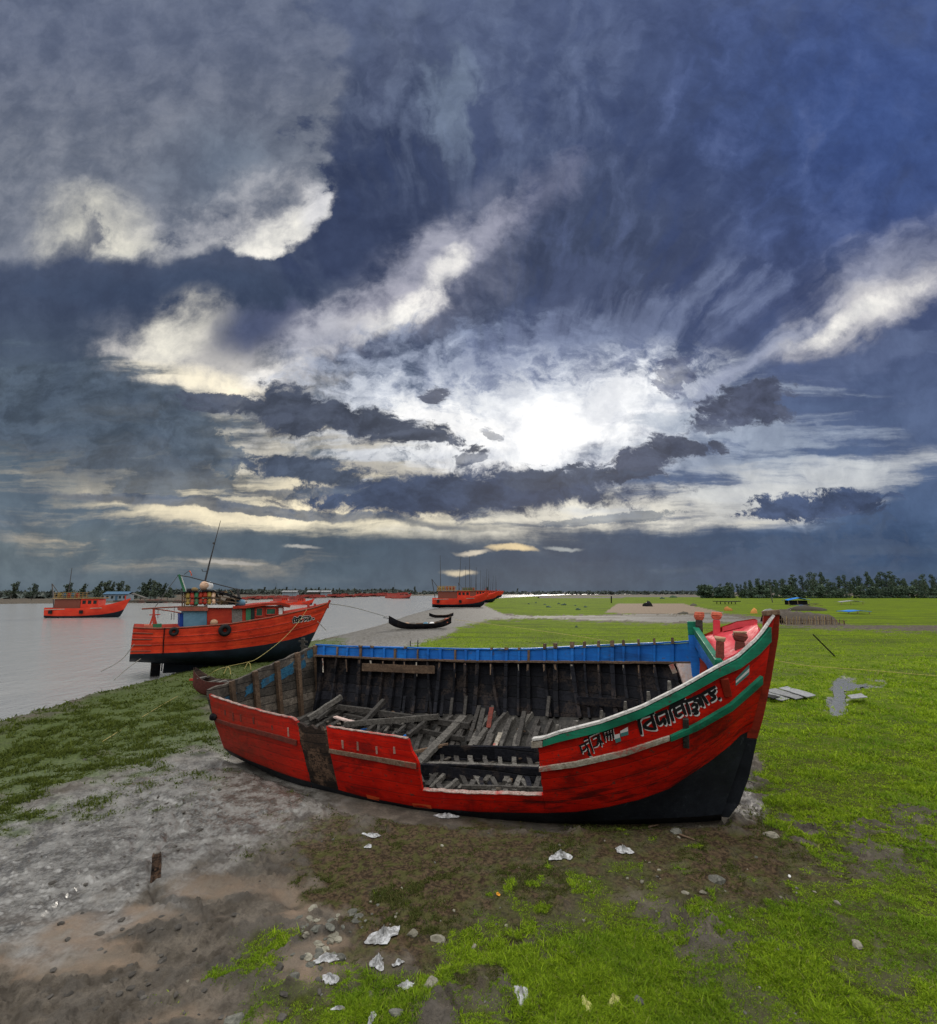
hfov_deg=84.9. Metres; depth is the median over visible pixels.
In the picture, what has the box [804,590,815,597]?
scrub bush
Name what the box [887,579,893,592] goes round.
casuarina tree
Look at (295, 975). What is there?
stone
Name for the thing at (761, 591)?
scrub bush
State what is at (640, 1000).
stone
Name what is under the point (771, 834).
stone
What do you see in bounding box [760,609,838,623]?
thatch heap
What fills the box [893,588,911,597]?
scrub bush
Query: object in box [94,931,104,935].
mud clod
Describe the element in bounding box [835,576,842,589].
casuarina tree
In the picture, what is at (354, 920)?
stone
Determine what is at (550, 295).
sky
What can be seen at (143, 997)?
mud clod
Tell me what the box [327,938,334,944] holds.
stone
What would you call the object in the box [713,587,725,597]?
scrub bush
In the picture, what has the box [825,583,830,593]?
casuarina tree
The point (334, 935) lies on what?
stone
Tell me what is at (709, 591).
scrub bush
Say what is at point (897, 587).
scrub bush
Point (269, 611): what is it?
window
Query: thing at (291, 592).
shed
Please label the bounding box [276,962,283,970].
stone
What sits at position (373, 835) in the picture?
plastic litter
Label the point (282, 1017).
mud clod
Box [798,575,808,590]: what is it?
casuarina tree
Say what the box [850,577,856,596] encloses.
casuarina tree
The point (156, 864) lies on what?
mooring stump
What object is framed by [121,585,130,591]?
bank tree
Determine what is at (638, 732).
wooden boat
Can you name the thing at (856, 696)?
roof sheet
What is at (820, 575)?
casuarina tree
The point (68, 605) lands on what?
fishing boat
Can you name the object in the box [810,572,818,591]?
casuarina tree
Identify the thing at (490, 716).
loose timber
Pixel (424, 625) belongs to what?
canoe
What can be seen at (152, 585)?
bank tree
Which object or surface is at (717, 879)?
stone
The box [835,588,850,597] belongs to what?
scrub bush
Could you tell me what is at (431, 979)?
stone
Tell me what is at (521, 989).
plastic litter
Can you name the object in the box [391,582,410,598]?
fishing boat
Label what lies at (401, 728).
loose timber
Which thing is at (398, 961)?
plastic litter
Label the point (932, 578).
casuarina tree
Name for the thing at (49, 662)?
river water
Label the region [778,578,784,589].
casuarina tree
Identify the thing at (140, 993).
mud clod
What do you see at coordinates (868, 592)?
scrub bush
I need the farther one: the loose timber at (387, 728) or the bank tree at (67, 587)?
the bank tree at (67, 587)
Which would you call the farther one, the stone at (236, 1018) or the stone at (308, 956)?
the stone at (308, 956)
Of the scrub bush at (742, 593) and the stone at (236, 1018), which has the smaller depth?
the stone at (236, 1018)
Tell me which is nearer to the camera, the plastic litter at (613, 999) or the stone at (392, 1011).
the stone at (392, 1011)
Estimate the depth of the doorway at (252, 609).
23.88 m
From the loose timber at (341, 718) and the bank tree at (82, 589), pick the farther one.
the bank tree at (82, 589)
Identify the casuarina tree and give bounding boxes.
[748,580,752,593]
[772,580,779,593]
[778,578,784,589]
[787,578,794,593]
[789,575,799,589]
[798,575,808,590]
[803,580,808,591]
[805,572,814,590]
[809,579,815,593]
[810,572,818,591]
[817,572,825,586]
[825,579,831,592]
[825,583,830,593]
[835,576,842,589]
[842,574,850,588]
[842,584,850,596]
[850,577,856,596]
[855,576,865,590]
[864,572,870,588]
[874,571,886,592]
[882,573,888,587]
[886,571,896,585]
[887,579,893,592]
[917,574,927,589]
[917,580,924,591]
[921,578,927,594]
[928,574,935,586]
[930,579,936,588]
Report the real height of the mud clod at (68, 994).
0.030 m
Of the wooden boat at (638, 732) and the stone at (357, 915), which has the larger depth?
the wooden boat at (638, 732)
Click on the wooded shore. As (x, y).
(47, 594)
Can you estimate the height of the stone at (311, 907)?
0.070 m
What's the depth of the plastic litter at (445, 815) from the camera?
7.93 m
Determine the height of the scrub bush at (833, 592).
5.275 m
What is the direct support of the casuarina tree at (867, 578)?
on the ground at (218, 888)
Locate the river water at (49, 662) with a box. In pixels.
[0,594,577,720]
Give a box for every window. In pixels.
[255,607,262,616]
[265,608,275,614]
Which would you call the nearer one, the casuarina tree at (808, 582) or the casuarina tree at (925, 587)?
the casuarina tree at (925, 587)
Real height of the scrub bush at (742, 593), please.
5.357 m
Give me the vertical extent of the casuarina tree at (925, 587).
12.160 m
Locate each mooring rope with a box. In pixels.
[103,611,305,740]
[329,603,385,616]
[460,620,606,640]
[775,660,934,675]
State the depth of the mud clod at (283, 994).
4.21 m
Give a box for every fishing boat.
[44,569,130,617]
[270,591,288,603]
[286,594,314,604]
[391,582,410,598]
[432,556,489,607]
[458,566,498,601]
[471,570,496,593]
[476,580,500,598]
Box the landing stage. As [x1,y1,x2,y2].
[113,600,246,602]
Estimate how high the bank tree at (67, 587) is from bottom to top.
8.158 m
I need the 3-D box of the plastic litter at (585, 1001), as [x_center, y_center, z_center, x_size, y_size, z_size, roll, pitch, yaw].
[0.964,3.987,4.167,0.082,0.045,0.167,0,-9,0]
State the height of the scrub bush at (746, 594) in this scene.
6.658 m
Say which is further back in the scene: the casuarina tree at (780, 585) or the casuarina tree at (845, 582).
the casuarina tree at (845, 582)
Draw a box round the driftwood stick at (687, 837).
[679,834,694,840]
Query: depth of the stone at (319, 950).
4.74 m
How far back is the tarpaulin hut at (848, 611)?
78.23 m
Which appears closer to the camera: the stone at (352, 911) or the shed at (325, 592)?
the stone at (352, 911)
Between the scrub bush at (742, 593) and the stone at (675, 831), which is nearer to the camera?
the stone at (675, 831)
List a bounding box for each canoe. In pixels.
[189,667,233,695]
[383,616,450,628]
[429,613,452,617]
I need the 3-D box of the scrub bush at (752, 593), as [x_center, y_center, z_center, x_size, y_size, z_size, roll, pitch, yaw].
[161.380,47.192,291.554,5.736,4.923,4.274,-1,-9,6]
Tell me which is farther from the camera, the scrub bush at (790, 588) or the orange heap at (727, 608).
the scrub bush at (790, 588)
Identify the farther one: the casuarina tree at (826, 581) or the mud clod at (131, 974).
the casuarina tree at (826, 581)
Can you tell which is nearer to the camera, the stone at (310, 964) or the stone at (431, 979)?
the stone at (431, 979)
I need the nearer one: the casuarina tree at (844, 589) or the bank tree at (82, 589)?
the bank tree at (82, 589)
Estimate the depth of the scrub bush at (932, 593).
287.44 m
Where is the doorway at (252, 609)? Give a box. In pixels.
[251,608,254,619]
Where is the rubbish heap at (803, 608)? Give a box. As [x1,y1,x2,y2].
[787,605,826,610]
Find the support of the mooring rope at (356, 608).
attached to the fishing trawler
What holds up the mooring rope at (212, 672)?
on the ground at (218, 888)
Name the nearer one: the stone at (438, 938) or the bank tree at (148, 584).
the stone at (438, 938)
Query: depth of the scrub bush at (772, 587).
296.85 m
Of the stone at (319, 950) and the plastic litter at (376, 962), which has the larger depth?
the stone at (319, 950)
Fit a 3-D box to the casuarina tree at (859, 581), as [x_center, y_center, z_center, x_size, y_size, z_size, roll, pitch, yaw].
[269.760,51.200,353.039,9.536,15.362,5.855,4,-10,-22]
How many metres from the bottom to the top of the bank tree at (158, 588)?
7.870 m
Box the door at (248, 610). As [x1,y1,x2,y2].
[246,608,250,619]
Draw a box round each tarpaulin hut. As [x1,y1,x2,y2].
[785,597,809,604]
[842,610,871,613]
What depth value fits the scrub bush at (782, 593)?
289.68 m
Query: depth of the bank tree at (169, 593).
215.17 m
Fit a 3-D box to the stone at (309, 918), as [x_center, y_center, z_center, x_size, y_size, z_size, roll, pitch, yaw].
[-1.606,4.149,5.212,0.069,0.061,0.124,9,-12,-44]
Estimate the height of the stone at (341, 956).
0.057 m
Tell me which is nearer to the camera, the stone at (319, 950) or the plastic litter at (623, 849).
the stone at (319, 950)
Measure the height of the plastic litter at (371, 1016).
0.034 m
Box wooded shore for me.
[0,588,696,598]
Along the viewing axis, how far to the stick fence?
52.83 m
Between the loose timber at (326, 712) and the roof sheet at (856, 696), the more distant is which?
the roof sheet at (856, 696)
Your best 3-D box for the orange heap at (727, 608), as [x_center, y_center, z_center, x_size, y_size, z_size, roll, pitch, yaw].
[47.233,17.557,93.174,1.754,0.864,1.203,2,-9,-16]
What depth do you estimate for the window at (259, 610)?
24.03 m
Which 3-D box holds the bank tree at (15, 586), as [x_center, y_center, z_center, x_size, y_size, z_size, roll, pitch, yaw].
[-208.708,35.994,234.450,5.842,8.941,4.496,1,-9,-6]
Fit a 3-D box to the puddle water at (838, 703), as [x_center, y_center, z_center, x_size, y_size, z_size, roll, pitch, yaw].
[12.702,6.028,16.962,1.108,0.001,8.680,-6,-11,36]
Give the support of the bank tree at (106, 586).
on the ground at (218, 888)
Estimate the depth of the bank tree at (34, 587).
218.59 m
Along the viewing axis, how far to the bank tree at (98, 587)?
223.46 m
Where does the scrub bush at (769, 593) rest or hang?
on the ground at (218, 888)
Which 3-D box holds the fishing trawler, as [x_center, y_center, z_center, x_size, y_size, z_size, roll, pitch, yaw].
[-10.755,3.973,24.432,8.614,7.037,2.881,6,-10,-32]
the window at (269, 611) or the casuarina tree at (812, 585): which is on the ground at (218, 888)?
the casuarina tree at (812, 585)
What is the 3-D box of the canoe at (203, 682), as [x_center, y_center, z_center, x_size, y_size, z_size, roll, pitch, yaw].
[-7.827,5.374,16.174,2.224,0.860,0.620,-2,-9,11]
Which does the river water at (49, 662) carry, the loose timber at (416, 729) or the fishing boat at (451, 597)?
the fishing boat at (451, 597)
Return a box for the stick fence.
[779,616,844,624]
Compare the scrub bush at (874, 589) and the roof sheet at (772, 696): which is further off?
the scrub bush at (874, 589)
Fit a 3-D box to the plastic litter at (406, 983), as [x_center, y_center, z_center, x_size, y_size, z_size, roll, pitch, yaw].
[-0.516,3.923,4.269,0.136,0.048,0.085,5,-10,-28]
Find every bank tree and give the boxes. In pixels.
[4,581,19,598]
[23,583,38,599]
[61,582,72,593]
[78,584,87,597]
[90,581,103,598]
[95,580,112,597]
[110,581,116,590]
[113,581,124,591]
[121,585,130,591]
[135,582,146,599]
[141,579,152,599]
[145,580,156,599]
[148,582,162,598]
[159,583,168,597]
[164,587,172,599]
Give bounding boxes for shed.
[282,590,299,595]
[307,590,321,594]
[319,590,332,595]
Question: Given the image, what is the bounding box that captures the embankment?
[538,596,699,597]
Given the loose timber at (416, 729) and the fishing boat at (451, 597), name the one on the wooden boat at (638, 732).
the loose timber at (416, 729)
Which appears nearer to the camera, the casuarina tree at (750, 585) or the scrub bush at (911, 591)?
the scrub bush at (911, 591)
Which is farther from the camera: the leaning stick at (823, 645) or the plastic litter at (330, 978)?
the leaning stick at (823, 645)
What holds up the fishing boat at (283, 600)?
on the river water at (49, 662)
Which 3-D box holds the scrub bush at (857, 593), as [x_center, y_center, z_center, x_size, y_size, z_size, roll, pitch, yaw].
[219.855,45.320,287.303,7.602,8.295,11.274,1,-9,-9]
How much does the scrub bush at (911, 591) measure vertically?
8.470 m
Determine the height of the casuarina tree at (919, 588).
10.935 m
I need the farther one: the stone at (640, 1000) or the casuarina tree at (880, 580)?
the casuarina tree at (880, 580)
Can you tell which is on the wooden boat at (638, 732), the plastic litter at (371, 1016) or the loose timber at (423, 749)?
the loose timber at (423, 749)
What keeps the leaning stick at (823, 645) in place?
on the ground at (218, 888)
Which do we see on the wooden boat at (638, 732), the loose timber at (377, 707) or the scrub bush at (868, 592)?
the loose timber at (377, 707)
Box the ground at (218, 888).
[0,592,936,1023]
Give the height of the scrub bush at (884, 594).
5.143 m
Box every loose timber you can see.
[307,695,342,720]
[316,703,338,720]
[333,716,353,721]
[344,714,438,726]
[362,699,385,726]
[384,723,392,732]
[394,722,410,734]
[406,720,429,737]
[414,743,447,753]
[418,715,466,766]
[486,707,493,727]
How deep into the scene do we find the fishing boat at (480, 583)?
219.07 m
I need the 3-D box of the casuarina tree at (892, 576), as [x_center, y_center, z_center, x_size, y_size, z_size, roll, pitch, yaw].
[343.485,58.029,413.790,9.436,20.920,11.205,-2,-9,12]
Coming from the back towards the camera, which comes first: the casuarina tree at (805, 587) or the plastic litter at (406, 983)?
the casuarina tree at (805, 587)
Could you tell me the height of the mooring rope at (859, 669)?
0.238 m
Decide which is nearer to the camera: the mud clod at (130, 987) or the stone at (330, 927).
the mud clod at (130, 987)
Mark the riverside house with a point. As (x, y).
(112, 596)
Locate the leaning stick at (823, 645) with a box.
[812,634,834,656]
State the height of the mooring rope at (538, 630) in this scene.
0.140 m
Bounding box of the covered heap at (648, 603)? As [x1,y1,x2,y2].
[642,600,652,605]
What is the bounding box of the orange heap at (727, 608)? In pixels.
[724,606,732,610]
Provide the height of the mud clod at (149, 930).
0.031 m
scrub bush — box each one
[695,584,708,597]
[703,584,723,597]
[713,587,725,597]
[721,585,733,597]
[739,589,750,597]
[739,590,747,597]
[747,591,755,597]
[753,584,772,597]
[763,588,779,597]
[764,585,776,596]
[777,588,792,597]
[780,584,798,597]
[794,590,802,597]
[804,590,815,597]
[814,584,834,597]
[829,590,841,597]
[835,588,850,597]
[835,590,846,597]
[850,586,871,597]
[865,586,882,597]
[865,588,876,597]
[880,591,891,597]
[883,587,896,597]
[892,585,908,596]
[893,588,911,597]
[905,586,925,597]
[926,588,936,597]
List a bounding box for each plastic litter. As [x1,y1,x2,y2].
[313,952,345,963]
[322,972,338,984]
[331,1005,344,1009]
[362,832,380,837]
[364,926,399,943]
[367,1011,376,1023]
[369,953,383,970]
[392,958,403,966]
[397,980,413,989]
[433,813,459,817]
[514,986,527,1005]
[549,849,572,859]
[582,995,591,1010]
[607,993,619,1004]
[615,844,633,853]
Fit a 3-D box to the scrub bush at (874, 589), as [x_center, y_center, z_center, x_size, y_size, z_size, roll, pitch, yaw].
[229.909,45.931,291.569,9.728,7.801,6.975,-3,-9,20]
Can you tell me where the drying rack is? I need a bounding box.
[713,601,740,603]
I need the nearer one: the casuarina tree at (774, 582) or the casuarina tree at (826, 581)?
the casuarina tree at (774, 582)
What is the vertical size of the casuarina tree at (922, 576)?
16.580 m
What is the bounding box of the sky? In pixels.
[0,0,936,591]
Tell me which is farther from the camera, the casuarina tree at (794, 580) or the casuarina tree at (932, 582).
the casuarina tree at (794, 580)
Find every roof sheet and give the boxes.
[768,692,790,700]
[768,694,779,698]
[769,688,804,698]
[779,686,815,696]
[847,693,867,698]
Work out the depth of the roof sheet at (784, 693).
16.42 m
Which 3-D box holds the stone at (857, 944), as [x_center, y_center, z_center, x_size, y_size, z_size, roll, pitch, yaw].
[3.668,4.099,4.837,0.113,0.069,0.095,8,-12,-41]
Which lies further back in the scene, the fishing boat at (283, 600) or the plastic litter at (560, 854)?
the fishing boat at (283, 600)
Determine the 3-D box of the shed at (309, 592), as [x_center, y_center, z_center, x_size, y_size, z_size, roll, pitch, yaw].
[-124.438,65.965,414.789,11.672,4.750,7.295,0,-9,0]
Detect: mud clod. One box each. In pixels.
[63,991,73,996]
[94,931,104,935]
[116,990,122,997]
[126,985,135,990]
[128,971,136,977]
[137,990,144,997]
[139,995,147,1000]
[147,926,155,932]
[157,956,166,963]
[175,923,181,929]
[277,1012,286,1021]
[279,991,287,997]
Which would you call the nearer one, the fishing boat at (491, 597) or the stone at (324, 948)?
the stone at (324, 948)
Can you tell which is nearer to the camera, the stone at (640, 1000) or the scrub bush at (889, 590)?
the stone at (640, 1000)
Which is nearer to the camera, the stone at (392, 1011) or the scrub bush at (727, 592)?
the stone at (392, 1011)
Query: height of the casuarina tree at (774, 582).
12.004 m
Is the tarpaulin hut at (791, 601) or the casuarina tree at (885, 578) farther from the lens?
the casuarina tree at (885, 578)
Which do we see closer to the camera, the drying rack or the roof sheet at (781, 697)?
the roof sheet at (781, 697)
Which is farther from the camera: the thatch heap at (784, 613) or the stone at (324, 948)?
the thatch heap at (784, 613)
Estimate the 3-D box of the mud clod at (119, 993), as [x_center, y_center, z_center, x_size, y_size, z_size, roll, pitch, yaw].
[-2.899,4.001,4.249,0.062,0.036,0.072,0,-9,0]
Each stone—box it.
[223,1012,244,1023]
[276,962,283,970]
[289,972,299,978]
[304,952,312,960]
[305,961,315,967]
[306,915,313,921]
[308,904,317,911]
[313,940,321,945]
[315,947,323,953]
[322,946,329,952]
[325,923,334,930]
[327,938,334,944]
[328,930,338,938]
[334,936,341,942]
[336,953,345,961]
[347,908,356,913]
[351,918,361,923]
[354,913,362,917]
[388,1008,402,1017]
[407,928,417,937]
[424,975,437,987]
[430,934,445,942]
[634,995,644,1006]
[670,828,681,833]
[708,874,725,884]
[763,831,778,838]
[852,939,862,949]
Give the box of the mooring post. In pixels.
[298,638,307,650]
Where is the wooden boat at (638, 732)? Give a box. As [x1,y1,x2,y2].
[207,610,779,823]
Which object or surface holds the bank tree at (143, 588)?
on the ground at (218, 888)
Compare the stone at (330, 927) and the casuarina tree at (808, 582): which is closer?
the stone at (330, 927)
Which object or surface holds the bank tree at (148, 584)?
on the ground at (218, 888)
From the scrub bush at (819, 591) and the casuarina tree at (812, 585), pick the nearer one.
the scrub bush at (819, 591)
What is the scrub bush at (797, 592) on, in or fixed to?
on the ground at (218, 888)
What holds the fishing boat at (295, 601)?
on the river water at (49, 662)
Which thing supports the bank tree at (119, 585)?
on the ground at (218, 888)
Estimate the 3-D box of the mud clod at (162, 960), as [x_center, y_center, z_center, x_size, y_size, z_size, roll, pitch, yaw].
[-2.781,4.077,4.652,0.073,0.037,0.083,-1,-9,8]
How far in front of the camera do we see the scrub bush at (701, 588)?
292.43 m
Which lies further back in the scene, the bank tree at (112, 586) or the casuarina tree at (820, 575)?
the casuarina tree at (820, 575)
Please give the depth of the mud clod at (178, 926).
4.95 m
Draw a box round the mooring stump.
[150,851,161,882]
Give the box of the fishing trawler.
[129,521,330,676]
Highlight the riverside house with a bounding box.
[103,591,133,600]
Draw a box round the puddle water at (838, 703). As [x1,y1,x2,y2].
[829,678,869,715]
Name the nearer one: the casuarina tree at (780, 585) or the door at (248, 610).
the door at (248, 610)
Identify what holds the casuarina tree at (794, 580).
on the ground at (218, 888)
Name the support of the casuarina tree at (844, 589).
on the ground at (218, 888)
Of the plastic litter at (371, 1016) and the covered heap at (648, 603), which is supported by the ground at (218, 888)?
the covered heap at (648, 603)
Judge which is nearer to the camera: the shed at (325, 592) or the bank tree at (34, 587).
the bank tree at (34, 587)
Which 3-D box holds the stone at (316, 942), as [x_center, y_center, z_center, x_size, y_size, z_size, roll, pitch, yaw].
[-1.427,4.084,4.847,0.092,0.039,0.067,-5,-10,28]
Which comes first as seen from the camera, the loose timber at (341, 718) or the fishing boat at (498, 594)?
the loose timber at (341, 718)
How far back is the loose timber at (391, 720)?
10.60 m
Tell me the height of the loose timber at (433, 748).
0.528 m
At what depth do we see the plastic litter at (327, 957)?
4.62 m
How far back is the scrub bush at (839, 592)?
287.79 m
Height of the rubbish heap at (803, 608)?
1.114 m
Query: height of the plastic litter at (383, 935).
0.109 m
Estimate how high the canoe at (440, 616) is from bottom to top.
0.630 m
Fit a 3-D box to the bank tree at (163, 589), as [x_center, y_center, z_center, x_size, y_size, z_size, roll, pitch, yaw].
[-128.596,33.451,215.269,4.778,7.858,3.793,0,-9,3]
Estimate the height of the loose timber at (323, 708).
0.471 m
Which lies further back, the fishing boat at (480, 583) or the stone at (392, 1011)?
the fishing boat at (480, 583)
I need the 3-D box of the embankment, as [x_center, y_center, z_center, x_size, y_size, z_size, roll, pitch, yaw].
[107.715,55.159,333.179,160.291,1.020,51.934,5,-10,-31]
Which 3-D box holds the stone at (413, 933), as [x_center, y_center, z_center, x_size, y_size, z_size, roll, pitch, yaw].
[-0.535,4.069,4.947,0.095,0.064,0.113,-5,-10,30]
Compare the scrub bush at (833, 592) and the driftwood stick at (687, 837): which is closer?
the driftwood stick at (687, 837)
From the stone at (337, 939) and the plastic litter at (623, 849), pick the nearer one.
the stone at (337, 939)
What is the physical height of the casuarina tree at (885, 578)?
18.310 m
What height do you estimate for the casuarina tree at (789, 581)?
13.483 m

